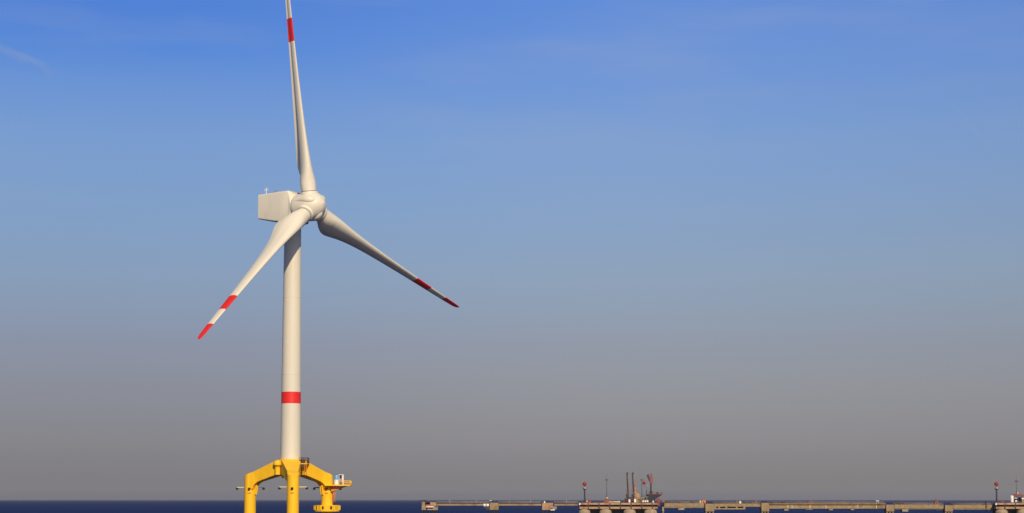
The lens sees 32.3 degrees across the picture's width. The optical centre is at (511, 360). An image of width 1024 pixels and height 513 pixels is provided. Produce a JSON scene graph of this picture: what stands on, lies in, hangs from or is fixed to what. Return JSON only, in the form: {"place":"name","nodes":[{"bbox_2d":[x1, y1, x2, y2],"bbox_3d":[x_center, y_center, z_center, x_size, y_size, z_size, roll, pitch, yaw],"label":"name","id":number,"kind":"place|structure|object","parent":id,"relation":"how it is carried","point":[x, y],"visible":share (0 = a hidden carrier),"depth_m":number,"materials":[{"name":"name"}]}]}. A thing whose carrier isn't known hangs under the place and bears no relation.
{"place":"outdoors","nodes":[
{"label":"outdoors","id":0,"kind":"place"},
{"bbox_2d":[334,475,338,484],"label":"storage tank","id":1,"kind":"object","parent":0,"point":[336,479],"visible":1,"depth_m":484.13,"materials":[{"name":"metal"}]},
{"bbox_2d":[339,474,343,484],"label":"equipment rack","id":2,"kind":"object","parent":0,"point":[341,476],"visible":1,"depth_m":484.23,"materials":[{"name":"white metal"}]},
{"bbox_2d":[0,500,1020,512],"bbox_3d":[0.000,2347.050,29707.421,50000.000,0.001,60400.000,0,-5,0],"label":"sea","id":3,"kind":"structure","parent":0,"point":[188,506],"depth_m":2019.60,"materials":[{"name":"liquid"}]},
{"bbox_2d":[198,0,458,512],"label":"wind turbine","id":4,"kind":"object","parent":3,"relation":"in","point":[291,213],"visible":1,"depth_m":479.82,"materials":[{"name":"paint"}]},
{"bbox_2d":[422,500,437,512],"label":"mooring dolphin","id":5,"kind":"object","parent":3,"relation":"in","point":[429,505],"visible":1,"depth_m":1093.64,"materials":[{"name":"concrete"}]},
{"bbox_2d":[483,500,498,512],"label":"mooring dolphin","id":6,"kind":"object","parent":3,"relation":"in","point":[494,506],"visible":1,"depth_m":1093.47,"materials":[{"name":"concrete"}]},
{"bbox_2d":[436,500,489,505],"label":"walkway span","id":7,"kind":"object","parent":6,"relation":"on","point":[460,503],"visible":1,"depth_m":1095.08,"materials":[{"name":"concrete"}]},
{"bbox_2d":[499,500,540,505],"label":"walkway span","id":8,"kind":"object","parent":6,"relation":"on","point":[519,503],"visible":1,"depth_m":1095.08,"materials":[{"name":"concrete"}]},
{"bbox_2d":[542,501,556,512],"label":"mooring dolphin","id":9,"kind":"object","parent":3,"relation":"in","point":[549,506],"visible":1,"depth_m":1093.33,"materials":[{"name":"beige concrete"}]},
{"bbox_2d":[554,500,577,505],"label":"walkway span","id":10,"kind":"object","parent":9,"relation":"on","point":[566,503],"visible":1,"depth_m":1095.08,"materials":[{"name":"concrete"}]},
{"bbox_2d":[578,503,657,512],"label":"loading platform","id":11,"kind":"structure","parent":3,"relation":"in","point":[617,507],"depth_m":1087.46,"materials":[{"name":"beige concrete"}]},
{"bbox_2d":[583,482,586,502],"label":"beacon column","id":12,"kind":"structure","parent":11,"relation":"on","point":[584,485],"depth_m":1092.41,"materials":[{"name":"metal"}]},
{"bbox_2d":[626,472,628,502],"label":"loading tower","id":13,"kind":"structure","parent":11,"relation":"on","point":[627,495],"depth_m":1096.27,"materials":[{"name":"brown metal"}]},
{"bbox_2d":[631,472,634,502],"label":"loading tower","id":14,"kind":"structure","parent":11,"relation":"on","point":[632,495],"depth_m":1096.69,"materials":[{"name":"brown metal"}]},
{"bbox_2d":[634,493,645,502],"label":"control building","id":15,"kind":"structure","parent":11,"relation":"on","point":[637,496],"depth_m":1098.66,"materials":[{"name":"concrete"}]},
{"bbox_2d":[642,473,661,502],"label":"jetty crane","id":16,"kind":"object","parent":11,"relation":"on","point":[652,497],"visible":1,"depth_m":1096.06,"materials":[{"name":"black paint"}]},
{"bbox_2d":[656,499,665,505],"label":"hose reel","id":17,"kind":"object","parent":11,"relation":"on","point":[659,500],"visible":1,"depth_m":1089.64,"materials":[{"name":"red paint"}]},
{"bbox_2d":[703,502,713,512],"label":"bridge pier","id":18,"kind":"structure","parent":3,"relation":"in","point":[709,508],"depth_m":1092.39,"materials":[{"name":"concrete"}]},
{"bbox_2d":[714,502,759,508],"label":"road span","id":19,"kind":"object","parent":18,"relation":"on","point":[729,506],"visible":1,"depth_m":1092.93,"materials":[{"name":"concrete"}]},
{"bbox_2d":[759,501,768,512],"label":"bridge pier","id":20,"kind":"structure","parent":3,"relation":"in","point":[763,507],"depth_m":1092.44,"materials":[{"name":"concrete"}]},
{"bbox_2d":[884,503,893,512],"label":"bridge pier","id":21,"kind":"structure","parent":3,"relation":"in","point":[889,508],"depth_m":1092.39,"materials":[{"name":"concrete"}]},
{"bbox_2d":[768,502,884,510],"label":"road span","id":22,"kind":"object","parent":21,"relation":"on","point":[785,506],"visible":1,"depth_m":1093.09,"materials":[{"name":"concrete"}]},
{"bbox_2d":[892,503,942,511],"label":"road span","id":23,"kind":"object","parent":21,"relation":"on","point":[918,506],"visible":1,"depth_m":1093.19,"materials":[{"name":"concrete"}]},
{"bbox_2d":[943,503,952,512],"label":"bridge pier","id":24,"kind":"structure","parent":3,"relation":"in","point":[948,508],"depth_m":1092.39,"materials":[{"name":"concrete"}]},
{"bbox_2d":[991,503,1023,512],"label":"loading platform","id":25,"kind":"structure","parent":3,"relation":"in","point":[1008,507],"depth_m":1087.46,"materials":[{"name":"beige concrete"}]},
{"bbox_2d":[951,503,992,510],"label":"road span","id":26,"kind":"object","parent":25,"relation":"attached to","point":[966,506],"visible":1,"depth_m":1093.20,"materials":[{"name":"concrete"}]},
{"bbox_2d":[994,482,998,502],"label":"beacon column","id":27,"kind":"structure","parent":25,"relation":"on","point":[996,485],"depth_m":1092.46,"materials":[{"name":"metal"}]},
{"bbox_2d":[1010,495,1013,502],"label":"white tank","id":28,"kind":"object","parent":25,"relation":"on","point":[1011,498],"visible":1,"depth_m":1092.87,"materials":[{"name":"metal"}]},
{"bbox_2d":[1013,492,1023,500],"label":"red roof shelter","id":29,"kind":"object","parent":25,"relation":"on","point":[1017,498],"visible":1,"depth_m":1096.61,"materials":[{"name":"metal"}]},
{"bbox_2d":[0,0,1023,499],"label":"sky","id":30,"kind":"structure","parent":0,"point":[711,249],"materials":[{"name":"blue"}]},
{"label":"bridge pier","id":31,"kind":"object","parent":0,"visible":0},
{"bbox_2d":[663,501,703,509],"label":"road span","id":32,"kind":"object","parent":31,"relation":"on","point":[682,505],"visible":1,"depth_m":1093.03,"materials":[{"name":"concrete"}]}
]}

